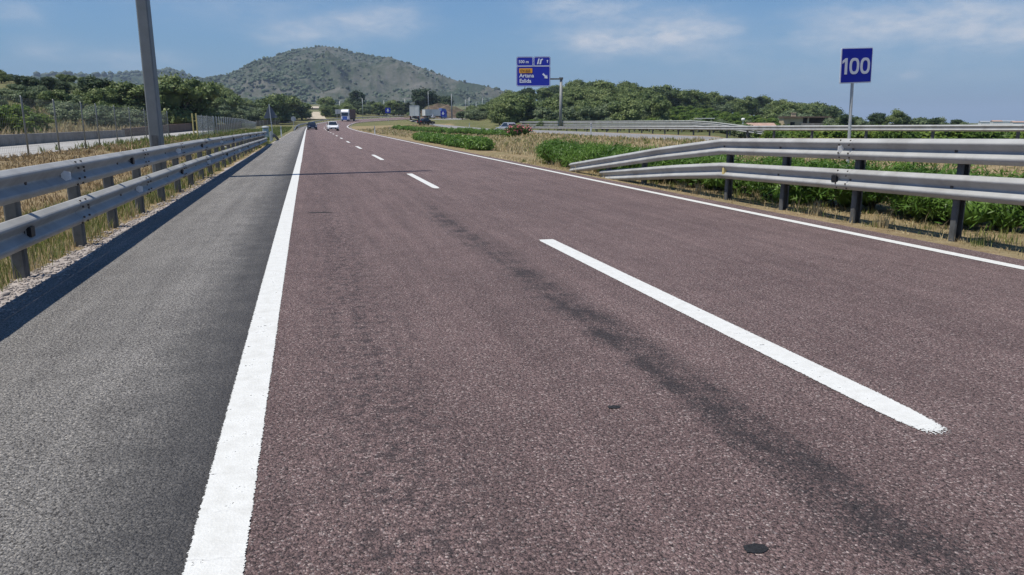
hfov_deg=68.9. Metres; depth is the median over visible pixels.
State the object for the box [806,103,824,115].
pine tree
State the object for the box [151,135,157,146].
access door
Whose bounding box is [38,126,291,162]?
green grass
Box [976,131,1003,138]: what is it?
orange tree
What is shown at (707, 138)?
carriageway
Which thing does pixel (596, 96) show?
pine tree
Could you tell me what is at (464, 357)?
road
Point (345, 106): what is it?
pine tree
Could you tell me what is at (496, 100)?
pine tree
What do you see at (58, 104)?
olive bush
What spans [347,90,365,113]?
pine tree
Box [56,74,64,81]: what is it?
pine tree
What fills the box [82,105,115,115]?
olive bush
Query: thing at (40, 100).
olive bush
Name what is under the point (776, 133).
orange tree
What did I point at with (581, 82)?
pine tree
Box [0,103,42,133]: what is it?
orange tree
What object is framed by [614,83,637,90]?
pine tree
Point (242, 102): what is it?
pine tree
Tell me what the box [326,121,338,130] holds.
car
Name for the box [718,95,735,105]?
pine tree
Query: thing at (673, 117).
orange tree
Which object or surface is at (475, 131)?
hedge
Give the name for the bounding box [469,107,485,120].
olive bush
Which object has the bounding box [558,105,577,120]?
olive bush
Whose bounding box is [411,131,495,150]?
hedge
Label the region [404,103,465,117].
terrain
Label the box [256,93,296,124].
pine tree
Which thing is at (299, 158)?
road marking
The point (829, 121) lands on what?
olive bush
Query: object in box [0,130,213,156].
service road
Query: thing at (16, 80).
pine tree
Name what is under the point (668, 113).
pine tree
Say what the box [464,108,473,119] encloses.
olive bush
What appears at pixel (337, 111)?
road sign
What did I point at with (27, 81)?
pine tree
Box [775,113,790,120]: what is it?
olive bush
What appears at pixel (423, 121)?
car
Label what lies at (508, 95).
pine tree
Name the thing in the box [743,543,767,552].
oil stain
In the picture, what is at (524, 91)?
pine tree
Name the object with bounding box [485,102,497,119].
pine tree
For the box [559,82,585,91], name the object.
pine tree
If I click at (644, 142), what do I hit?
green grass
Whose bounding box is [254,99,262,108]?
pine tree
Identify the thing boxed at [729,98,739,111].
pine tree
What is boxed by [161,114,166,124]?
olive bush
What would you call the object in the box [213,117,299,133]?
wire fence
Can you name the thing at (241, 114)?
olive bush
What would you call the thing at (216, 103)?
pine tree
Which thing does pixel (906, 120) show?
pine tree
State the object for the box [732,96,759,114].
pine tree
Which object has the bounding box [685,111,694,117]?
orange tree
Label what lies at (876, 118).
pine tree
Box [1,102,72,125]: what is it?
green grass
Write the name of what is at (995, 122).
distant house
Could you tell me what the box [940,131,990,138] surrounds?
orange tree
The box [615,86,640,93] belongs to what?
pine tree
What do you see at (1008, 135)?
orange tree
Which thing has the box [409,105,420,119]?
lorry
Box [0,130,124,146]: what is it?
wall
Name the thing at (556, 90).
pine tree
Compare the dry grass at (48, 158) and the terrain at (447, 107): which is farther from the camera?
the terrain at (447, 107)
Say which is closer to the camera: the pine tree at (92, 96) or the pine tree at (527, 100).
the pine tree at (92, 96)
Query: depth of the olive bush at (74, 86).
118.53 m
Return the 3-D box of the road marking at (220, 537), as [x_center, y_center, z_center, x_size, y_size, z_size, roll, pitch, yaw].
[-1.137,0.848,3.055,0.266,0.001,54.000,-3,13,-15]
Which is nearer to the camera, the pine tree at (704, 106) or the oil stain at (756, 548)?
the oil stain at (756, 548)
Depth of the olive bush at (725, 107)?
216.78 m
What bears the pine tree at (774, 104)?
on the ground at (489, 124)
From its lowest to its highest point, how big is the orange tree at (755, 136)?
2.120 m
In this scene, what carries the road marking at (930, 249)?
on the road at (464, 357)
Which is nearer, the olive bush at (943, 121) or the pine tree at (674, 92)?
the olive bush at (943, 121)
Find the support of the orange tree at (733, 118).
on the ground at (489, 124)
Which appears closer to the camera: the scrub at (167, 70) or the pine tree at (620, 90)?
the pine tree at (620, 90)
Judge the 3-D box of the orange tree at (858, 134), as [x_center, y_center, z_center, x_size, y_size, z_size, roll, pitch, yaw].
[23.585,-9.822,51.676,2.770,2.328,3.015,-1,12,-4]
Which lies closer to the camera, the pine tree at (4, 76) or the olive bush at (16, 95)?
the olive bush at (16, 95)
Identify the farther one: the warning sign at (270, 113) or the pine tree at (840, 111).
the pine tree at (840, 111)
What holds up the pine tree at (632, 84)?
on the ground at (489, 124)
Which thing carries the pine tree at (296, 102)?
on the ground at (489, 124)
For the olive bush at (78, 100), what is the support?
on the ground at (489, 124)
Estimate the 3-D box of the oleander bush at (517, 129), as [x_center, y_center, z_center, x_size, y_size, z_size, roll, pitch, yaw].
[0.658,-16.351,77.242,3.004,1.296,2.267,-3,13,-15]
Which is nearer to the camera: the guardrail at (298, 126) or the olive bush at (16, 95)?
the olive bush at (16, 95)
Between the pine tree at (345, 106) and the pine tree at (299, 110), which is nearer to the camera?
the pine tree at (299, 110)
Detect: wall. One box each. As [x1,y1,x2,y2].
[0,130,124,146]
[124,120,292,136]
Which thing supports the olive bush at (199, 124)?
on the ground at (489, 124)
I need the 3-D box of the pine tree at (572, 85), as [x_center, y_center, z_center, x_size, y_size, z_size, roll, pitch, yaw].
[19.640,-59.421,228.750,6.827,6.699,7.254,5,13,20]
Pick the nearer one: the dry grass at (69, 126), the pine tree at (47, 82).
the dry grass at (69, 126)
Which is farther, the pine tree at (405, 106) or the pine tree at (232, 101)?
the pine tree at (405, 106)
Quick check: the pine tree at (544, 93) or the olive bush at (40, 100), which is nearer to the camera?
the olive bush at (40, 100)
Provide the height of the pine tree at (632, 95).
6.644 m
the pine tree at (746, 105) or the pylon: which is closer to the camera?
the pine tree at (746, 105)
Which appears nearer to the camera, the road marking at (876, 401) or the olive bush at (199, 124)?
the road marking at (876, 401)
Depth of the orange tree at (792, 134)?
51.83 m
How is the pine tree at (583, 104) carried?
on the ground at (489, 124)
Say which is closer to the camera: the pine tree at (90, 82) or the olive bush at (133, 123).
the olive bush at (133, 123)
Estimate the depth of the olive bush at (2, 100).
83.85 m
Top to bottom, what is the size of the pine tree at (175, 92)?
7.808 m
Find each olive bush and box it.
[0,88,17,97]
[0,94,7,105]
[4,89,16,101]
[5,84,27,92]
[10,89,40,103]
[34,84,53,92]
[34,95,49,106]
[43,100,80,120]
[47,102,82,109]
[63,95,85,109]
[69,83,79,91]
[75,108,116,126]
[80,104,113,111]
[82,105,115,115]
[112,108,143,127]
[119,104,132,110]
[125,107,146,126]
[131,105,145,110]
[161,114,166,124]
[190,118,209,129]
[216,102,234,121]
[228,107,247,122]
[245,111,252,120]
[246,110,259,121]
[252,108,264,120]
[358,104,371,113]
[455,111,467,119]
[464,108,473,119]
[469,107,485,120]
[528,107,558,120]
[535,121,546,126]
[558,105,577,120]
[575,106,601,120]
[595,101,618,120]
[640,110,648,119]
[708,104,718,110]
[718,103,733,112]
[719,122,737,133]
[732,125,750,137]
[755,108,766,117]
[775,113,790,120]
[783,108,797,115]
[822,118,838,124]
[855,119,871,124]
[909,117,929,124]
[939,116,948,124]
[958,122,973,124]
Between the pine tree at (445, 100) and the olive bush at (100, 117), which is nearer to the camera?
the olive bush at (100, 117)
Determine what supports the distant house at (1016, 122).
on the ground at (489, 124)
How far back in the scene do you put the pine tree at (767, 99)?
258.31 m
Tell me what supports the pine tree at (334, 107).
on the ground at (489, 124)
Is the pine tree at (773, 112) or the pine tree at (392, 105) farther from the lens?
the pine tree at (392, 105)
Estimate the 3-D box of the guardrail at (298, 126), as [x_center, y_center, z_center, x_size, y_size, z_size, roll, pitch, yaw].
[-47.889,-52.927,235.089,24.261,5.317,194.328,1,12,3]
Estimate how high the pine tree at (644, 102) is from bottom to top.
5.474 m
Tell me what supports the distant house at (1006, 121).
on the ground at (489, 124)
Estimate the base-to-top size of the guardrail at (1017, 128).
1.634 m
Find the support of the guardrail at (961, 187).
on the ground at (489, 124)
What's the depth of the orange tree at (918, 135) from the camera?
48.66 m
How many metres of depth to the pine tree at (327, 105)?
284.29 m
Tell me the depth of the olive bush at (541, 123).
125.55 m
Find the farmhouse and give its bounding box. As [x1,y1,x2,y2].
[778,113,831,125]
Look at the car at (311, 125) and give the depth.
148.33 m
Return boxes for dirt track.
[307,112,325,118]
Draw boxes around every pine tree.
[0,70,10,82]
[12,74,23,84]
[18,76,42,89]
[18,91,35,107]
[37,89,75,109]
[40,76,57,90]
[54,82,70,93]
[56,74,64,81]
[60,74,77,82]
[69,88,85,96]
[76,76,84,83]
[78,74,114,95]
[79,87,118,110]
[93,100,119,109]
[96,87,119,107]
[105,80,145,109]
[116,102,144,106]
[139,72,209,123]
[167,100,194,123]
[181,76,223,129]
[207,97,223,116]
[218,91,242,115]
[222,88,233,95]
[232,94,245,110]
[244,100,256,107]
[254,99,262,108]
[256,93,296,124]
[280,93,302,122]
[293,97,306,120]
[297,103,312,119]
[316,96,336,111]
[319,104,331,116]
[319,106,329,116]
[330,105,340,117]
[340,104,351,108]
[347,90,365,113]
[350,100,364,113]
[369,102,386,114]
[372,102,384,114]
[384,100,400,115]
[396,100,402,114]
[400,102,410,113]
[411,87,440,110]
[436,95,454,105]
[477,102,489,107]
[478,106,486,118]
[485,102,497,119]
[486,98,525,123]
[492,94,513,102]
[498,93,515,103]
[499,90,518,95]
[511,93,538,121]
[519,87,534,94]
[533,86,554,99]
[535,99,558,120]
[543,97,566,107]
[550,88,559,96]
[552,92,567,100]
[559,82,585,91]
[562,86,591,101]
[562,96,575,107]
[567,80,585,85]
[567,83,584,88]
[573,98,594,105]
[574,101,599,111]
[583,90,616,100]
[584,80,604,87]
[586,81,600,89]
[590,87,601,94]
[593,80,617,93]
[597,97,620,104]
[600,91,617,100]
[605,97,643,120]
[613,93,629,100]
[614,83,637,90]
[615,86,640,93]
[616,80,638,89]
[616,88,641,96]
[622,92,648,103]
[636,99,667,115]
[639,89,669,102]
[641,97,672,120]
[650,87,671,99]
[657,84,680,104]
[664,109,670,119]
[672,98,681,106]
[676,89,705,108]
[698,90,710,108]
[705,95,716,108]
[708,91,726,105]
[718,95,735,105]
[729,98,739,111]
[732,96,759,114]
[753,96,765,113]
[756,94,773,113]
[760,104,794,118]
[768,99,787,107]
[784,101,799,111]
[796,104,819,115]
[803,109,817,115]
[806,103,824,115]
[814,101,828,107]
[817,107,838,118]
[828,105,845,113]
[835,117,841,124]
[838,114,855,124]
[866,112,885,124]
[882,116,889,124]
[885,108,906,124]
[901,114,911,124]
[928,117,941,124]
[950,119,964,124]
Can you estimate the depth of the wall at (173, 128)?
83.55 m
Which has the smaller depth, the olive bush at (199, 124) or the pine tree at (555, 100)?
the olive bush at (199, 124)
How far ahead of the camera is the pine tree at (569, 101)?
171.71 m
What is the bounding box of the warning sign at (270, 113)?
[264,105,276,132]
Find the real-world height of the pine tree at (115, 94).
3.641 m
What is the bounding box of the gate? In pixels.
[197,115,214,135]
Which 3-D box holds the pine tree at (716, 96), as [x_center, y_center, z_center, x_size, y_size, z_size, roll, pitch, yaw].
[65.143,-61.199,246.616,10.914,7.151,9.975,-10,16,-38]
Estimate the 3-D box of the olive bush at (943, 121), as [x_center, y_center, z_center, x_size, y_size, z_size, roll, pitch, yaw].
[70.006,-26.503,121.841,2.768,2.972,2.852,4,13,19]
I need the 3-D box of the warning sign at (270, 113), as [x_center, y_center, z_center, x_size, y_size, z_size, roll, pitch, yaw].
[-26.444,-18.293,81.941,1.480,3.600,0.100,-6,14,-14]
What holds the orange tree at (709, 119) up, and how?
on the ground at (489, 124)
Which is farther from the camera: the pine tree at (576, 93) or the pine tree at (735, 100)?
the pine tree at (735, 100)
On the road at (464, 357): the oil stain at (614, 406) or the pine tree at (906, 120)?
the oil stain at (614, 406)
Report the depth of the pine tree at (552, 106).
150.98 m
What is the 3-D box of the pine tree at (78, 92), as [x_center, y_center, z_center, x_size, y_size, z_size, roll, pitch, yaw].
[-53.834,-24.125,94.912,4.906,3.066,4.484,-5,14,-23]
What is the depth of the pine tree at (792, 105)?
194.30 m
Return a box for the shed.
[746,123,775,125]
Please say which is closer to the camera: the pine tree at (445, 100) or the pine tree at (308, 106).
the pine tree at (308, 106)
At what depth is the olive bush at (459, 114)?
213.78 m
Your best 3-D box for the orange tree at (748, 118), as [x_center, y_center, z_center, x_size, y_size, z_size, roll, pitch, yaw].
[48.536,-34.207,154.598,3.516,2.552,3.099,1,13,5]
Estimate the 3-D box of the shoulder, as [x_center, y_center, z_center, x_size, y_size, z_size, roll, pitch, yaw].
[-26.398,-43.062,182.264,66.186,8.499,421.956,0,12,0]
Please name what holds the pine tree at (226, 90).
on the ground at (489, 124)
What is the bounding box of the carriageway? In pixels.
[407,118,720,140]
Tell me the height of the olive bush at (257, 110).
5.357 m
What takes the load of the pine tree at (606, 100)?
on the ground at (489, 124)
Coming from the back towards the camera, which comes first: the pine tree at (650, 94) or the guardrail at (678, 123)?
the pine tree at (650, 94)
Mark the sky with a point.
(963, 60)
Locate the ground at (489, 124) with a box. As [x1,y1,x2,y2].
[0,81,1023,288]
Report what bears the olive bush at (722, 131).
on the ground at (489, 124)
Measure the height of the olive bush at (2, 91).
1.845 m
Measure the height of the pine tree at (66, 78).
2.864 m
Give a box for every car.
[306,122,317,129]
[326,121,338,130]
[417,118,434,124]
[496,122,515,129]
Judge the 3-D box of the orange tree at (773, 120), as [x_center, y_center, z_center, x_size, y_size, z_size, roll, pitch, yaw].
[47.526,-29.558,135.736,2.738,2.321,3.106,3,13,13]
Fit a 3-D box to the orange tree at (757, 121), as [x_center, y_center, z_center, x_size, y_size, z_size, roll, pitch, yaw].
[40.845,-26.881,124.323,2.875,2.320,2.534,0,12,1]
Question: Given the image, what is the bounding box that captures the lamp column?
[135,0,166,172]
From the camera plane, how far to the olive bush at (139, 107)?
91.02 m
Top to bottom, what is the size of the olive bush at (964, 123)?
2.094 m
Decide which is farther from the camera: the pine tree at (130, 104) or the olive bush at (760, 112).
the olive bush at (760, 112)
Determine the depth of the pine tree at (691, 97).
211.19 m
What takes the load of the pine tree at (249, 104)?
on the ground at (489, 124)
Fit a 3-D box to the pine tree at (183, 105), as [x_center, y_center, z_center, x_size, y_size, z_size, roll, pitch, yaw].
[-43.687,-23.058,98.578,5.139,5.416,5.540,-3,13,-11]
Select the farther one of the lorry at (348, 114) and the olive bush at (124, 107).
the lorry at (348, 114)
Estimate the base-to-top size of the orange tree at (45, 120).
2.141 m
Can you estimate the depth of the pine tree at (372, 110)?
316.02 m
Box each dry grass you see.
[0,107,146,134]
[0,130,258,221]
[0,142,266,288]
[360,124,1023,230]
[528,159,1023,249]
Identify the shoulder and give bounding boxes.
[0,117,395,574]
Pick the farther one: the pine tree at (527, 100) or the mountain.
the mountain
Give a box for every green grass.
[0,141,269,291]
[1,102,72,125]
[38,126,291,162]
[358,125,1020,174]
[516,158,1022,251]
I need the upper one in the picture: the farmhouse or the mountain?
the mountain
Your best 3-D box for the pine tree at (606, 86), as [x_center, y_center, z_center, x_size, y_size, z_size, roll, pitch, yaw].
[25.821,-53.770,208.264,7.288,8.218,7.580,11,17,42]
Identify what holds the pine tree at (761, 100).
on the ground at (489, 124)
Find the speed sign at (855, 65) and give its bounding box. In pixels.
[839,47,872,162]
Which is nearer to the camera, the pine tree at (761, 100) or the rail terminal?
the rail terminal
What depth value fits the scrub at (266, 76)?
1136.79 m
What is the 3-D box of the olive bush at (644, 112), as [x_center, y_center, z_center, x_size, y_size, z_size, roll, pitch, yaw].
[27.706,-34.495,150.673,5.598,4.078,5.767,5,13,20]
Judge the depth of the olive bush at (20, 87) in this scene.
105.38 m
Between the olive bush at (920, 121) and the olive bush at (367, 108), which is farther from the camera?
the olive bush at (367, 108)
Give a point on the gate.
(207, 124)
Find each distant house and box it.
[978,121,989,124]
[990,120,1002,124]
[1002,120,1014,123]
[1010,121,1023,123]
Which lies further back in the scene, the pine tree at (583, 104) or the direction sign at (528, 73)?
the pine tree at (583, 104)
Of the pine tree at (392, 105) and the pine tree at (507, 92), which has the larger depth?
the pine tree at (392, 105)
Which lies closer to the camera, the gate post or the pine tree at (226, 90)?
the gate post
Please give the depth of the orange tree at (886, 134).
49.41 m
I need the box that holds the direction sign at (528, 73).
[516,56,562,129]
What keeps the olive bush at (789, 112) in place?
on the ground at (489, 124)
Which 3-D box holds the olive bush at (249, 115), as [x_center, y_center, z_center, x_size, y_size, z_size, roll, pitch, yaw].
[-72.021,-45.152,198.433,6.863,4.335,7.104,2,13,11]
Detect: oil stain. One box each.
[608,405,620,407]
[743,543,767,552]
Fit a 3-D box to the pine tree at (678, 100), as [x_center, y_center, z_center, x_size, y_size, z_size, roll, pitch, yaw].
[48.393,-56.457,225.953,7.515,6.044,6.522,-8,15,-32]
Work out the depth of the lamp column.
19.67 m
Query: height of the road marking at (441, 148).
0.034 m
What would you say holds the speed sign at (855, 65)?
on the ground at (489, 124)
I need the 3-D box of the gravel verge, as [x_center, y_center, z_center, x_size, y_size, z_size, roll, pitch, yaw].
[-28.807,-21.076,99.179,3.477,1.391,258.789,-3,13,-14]
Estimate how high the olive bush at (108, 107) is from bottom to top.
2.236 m
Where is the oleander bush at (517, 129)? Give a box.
[505,123,532,134]
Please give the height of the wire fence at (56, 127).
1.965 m
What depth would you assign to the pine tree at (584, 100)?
164.49 m
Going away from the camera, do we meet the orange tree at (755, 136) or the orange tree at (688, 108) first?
the orange tree at (755, 136)
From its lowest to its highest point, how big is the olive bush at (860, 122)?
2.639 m
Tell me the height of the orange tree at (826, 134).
2.531 m
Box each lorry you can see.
[340,109,355,120]
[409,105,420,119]
[422,108,446,118]
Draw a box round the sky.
[0,0,1023,122]
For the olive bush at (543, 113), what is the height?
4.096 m
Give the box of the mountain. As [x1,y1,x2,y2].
[204,46,503,105]
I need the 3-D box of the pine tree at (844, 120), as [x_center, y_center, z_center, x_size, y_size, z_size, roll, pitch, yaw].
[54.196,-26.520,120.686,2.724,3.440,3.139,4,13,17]
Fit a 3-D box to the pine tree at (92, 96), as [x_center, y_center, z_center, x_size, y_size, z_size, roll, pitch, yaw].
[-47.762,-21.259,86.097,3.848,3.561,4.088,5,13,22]
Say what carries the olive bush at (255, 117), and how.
on the ground at (489, 124)
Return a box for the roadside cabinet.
[262,126,268,136]
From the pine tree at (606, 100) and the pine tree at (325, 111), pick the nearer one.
the pine tree at (606, 100)
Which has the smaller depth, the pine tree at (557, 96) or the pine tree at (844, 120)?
the pine tree at (844, 120)
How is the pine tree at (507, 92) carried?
on the ground at (489, 124)
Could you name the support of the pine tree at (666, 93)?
on the ground at (489, 124)
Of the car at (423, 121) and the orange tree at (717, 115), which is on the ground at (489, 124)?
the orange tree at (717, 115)
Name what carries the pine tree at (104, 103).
on the ground at (489, 124)
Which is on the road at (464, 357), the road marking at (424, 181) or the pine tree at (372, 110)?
the road marking at (424, 181)
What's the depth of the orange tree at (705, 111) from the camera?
190.25 m
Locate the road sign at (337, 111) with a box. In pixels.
[335,109,341,113]
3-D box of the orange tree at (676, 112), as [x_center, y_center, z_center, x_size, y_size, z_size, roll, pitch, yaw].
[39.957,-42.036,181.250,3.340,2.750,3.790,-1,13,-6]
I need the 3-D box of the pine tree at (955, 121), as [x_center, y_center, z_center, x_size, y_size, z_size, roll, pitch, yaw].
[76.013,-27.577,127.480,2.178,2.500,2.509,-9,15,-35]
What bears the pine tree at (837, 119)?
on the ground at (489, 124)
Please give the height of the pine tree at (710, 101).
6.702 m
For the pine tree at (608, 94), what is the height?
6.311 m
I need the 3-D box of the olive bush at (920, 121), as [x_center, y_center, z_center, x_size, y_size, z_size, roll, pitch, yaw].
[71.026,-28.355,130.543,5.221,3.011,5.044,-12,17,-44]
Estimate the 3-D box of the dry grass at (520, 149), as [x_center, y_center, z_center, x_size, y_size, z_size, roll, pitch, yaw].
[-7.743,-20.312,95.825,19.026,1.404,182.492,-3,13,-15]
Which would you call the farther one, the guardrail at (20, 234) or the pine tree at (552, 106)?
the pine tree at (552, 106)
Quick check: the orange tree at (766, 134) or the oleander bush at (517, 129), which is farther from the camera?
the oleander bush at (517, 129)
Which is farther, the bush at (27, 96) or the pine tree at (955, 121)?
the pine tree at (955, 121)
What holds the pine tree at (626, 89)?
on the ground at (489, 124)
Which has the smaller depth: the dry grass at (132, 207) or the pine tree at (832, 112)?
the dry grass at (132, 207)
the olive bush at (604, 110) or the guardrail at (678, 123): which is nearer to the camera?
the guardrail at (678, 123)
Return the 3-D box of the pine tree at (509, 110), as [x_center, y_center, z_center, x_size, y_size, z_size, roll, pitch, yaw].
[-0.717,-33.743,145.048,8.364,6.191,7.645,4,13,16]
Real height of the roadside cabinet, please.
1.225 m
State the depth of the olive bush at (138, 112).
79.31 m
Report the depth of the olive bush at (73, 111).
72.49 m
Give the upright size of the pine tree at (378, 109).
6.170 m
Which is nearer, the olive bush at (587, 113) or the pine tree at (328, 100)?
the olive bush at (587, 113)
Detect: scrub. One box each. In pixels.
[25,67,201,84]
[196,45,507,106]
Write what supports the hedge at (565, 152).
on the ground at (489, 124)
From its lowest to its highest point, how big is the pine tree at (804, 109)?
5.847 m
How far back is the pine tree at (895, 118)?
117.05 m
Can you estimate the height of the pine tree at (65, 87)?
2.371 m
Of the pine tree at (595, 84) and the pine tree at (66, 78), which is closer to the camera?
the pine tree at (66, 78)
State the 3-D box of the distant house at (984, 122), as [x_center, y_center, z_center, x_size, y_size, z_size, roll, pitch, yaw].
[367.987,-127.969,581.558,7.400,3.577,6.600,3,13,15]
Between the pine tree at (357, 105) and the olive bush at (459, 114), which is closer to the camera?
the olive bush at (459, 114)
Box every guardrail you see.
[0,131,266,278]
[293,115,403,130]
[520,120,763,137]
[531,124,1023,138]
[569,138,1023,241]
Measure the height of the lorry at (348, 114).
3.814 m
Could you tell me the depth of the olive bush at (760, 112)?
210.62 m
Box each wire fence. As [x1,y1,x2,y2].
[0,95,168,158]
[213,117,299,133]
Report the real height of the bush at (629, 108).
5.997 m
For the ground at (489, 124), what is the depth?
16.23 m
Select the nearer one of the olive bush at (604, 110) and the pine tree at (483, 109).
the olive bush at (604, 110)
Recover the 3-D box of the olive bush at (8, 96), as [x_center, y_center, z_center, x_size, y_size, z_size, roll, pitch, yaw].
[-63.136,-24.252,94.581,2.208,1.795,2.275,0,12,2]
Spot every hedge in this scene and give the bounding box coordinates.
[392,124,520,136]
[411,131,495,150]
[534,137,1023,230]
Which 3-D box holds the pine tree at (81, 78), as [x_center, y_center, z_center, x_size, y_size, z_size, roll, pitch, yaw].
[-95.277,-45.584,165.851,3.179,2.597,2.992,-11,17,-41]
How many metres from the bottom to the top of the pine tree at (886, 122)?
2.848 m
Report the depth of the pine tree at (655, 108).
142.39 m
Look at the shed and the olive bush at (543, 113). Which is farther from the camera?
the olive bush at (543, 113)
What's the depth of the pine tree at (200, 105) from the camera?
97.74 m
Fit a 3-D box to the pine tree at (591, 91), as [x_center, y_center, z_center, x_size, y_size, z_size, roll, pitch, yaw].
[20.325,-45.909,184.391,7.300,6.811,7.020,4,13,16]
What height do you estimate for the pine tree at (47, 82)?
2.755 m
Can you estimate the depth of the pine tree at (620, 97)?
175.17 m
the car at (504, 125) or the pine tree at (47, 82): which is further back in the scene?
the pine tree at (47, 82)
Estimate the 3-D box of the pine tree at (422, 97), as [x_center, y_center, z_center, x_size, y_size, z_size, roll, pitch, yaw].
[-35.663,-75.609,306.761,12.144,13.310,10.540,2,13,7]
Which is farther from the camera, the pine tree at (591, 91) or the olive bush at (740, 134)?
the pine tree at (591, 91)
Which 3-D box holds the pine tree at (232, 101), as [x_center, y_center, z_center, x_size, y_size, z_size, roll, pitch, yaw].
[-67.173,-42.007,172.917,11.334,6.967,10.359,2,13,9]
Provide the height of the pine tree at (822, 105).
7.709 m
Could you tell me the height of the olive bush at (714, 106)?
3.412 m
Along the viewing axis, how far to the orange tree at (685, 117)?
157.02 m
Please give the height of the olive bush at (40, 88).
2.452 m
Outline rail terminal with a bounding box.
[269,131,278,140]
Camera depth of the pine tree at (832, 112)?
161.21 m
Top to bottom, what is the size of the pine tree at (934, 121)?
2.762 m
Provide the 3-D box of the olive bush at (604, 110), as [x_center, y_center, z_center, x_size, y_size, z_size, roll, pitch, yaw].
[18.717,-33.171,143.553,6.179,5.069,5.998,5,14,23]
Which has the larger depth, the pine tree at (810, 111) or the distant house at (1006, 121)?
the distant house at (1006, 121)
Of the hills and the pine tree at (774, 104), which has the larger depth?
the hills
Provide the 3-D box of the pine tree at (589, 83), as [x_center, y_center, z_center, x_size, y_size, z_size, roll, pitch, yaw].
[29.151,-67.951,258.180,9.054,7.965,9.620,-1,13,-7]
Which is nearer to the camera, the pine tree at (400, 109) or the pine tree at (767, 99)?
the pine tree at (767, 99)
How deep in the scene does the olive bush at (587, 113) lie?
141.40 m
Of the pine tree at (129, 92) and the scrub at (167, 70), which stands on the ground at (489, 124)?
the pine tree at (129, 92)
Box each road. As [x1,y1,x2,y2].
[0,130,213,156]
[232,117,1023,574]
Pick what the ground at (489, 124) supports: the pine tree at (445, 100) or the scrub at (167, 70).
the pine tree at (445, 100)
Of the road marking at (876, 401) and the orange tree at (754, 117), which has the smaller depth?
the road marking at (876, 401)
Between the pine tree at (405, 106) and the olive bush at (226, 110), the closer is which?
the olive bush at (226, 110)
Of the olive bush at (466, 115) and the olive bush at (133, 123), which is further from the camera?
the olive bush at (466, 115)
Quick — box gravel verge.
[0,131,292,307]
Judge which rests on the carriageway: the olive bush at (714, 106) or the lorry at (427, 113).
the lorry at (427, 113)
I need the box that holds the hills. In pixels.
[21,72,189,84]
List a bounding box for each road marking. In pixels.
[182,163,300,574]
[296,133,305,162]
[364,132,496,159]
[408,174,438,187]
[497,160,1023,269]
[540,239,948,434]
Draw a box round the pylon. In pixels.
[451,94,452,118]
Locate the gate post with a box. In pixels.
[191,113,198,135]
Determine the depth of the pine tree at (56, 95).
81.24 m
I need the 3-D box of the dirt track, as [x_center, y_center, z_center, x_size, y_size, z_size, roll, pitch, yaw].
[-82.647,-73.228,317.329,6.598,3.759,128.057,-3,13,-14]
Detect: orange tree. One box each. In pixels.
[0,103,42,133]
[25,111,54,130]
[670,115,680,120]
[674,109,679,115]
[679,114,690,119]
[683,106,693,110]
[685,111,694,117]
[698,108,708,114]
[704,116,715,121]
[714,114,726,120]
[724,115,740,122]
[738,116,752,122]
[748,115,760,120]
[750,130,760,137]
[751,119,764,122]
[759,131,772,137]
[768,119,780,125]
[768,131,781,137]
[776,131,808,137]
[801,131,847,137]
[837,131,872,137]
[869,131,908,138]
[899,131,946,138]
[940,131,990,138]
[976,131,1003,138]
[994,132,1023,138]

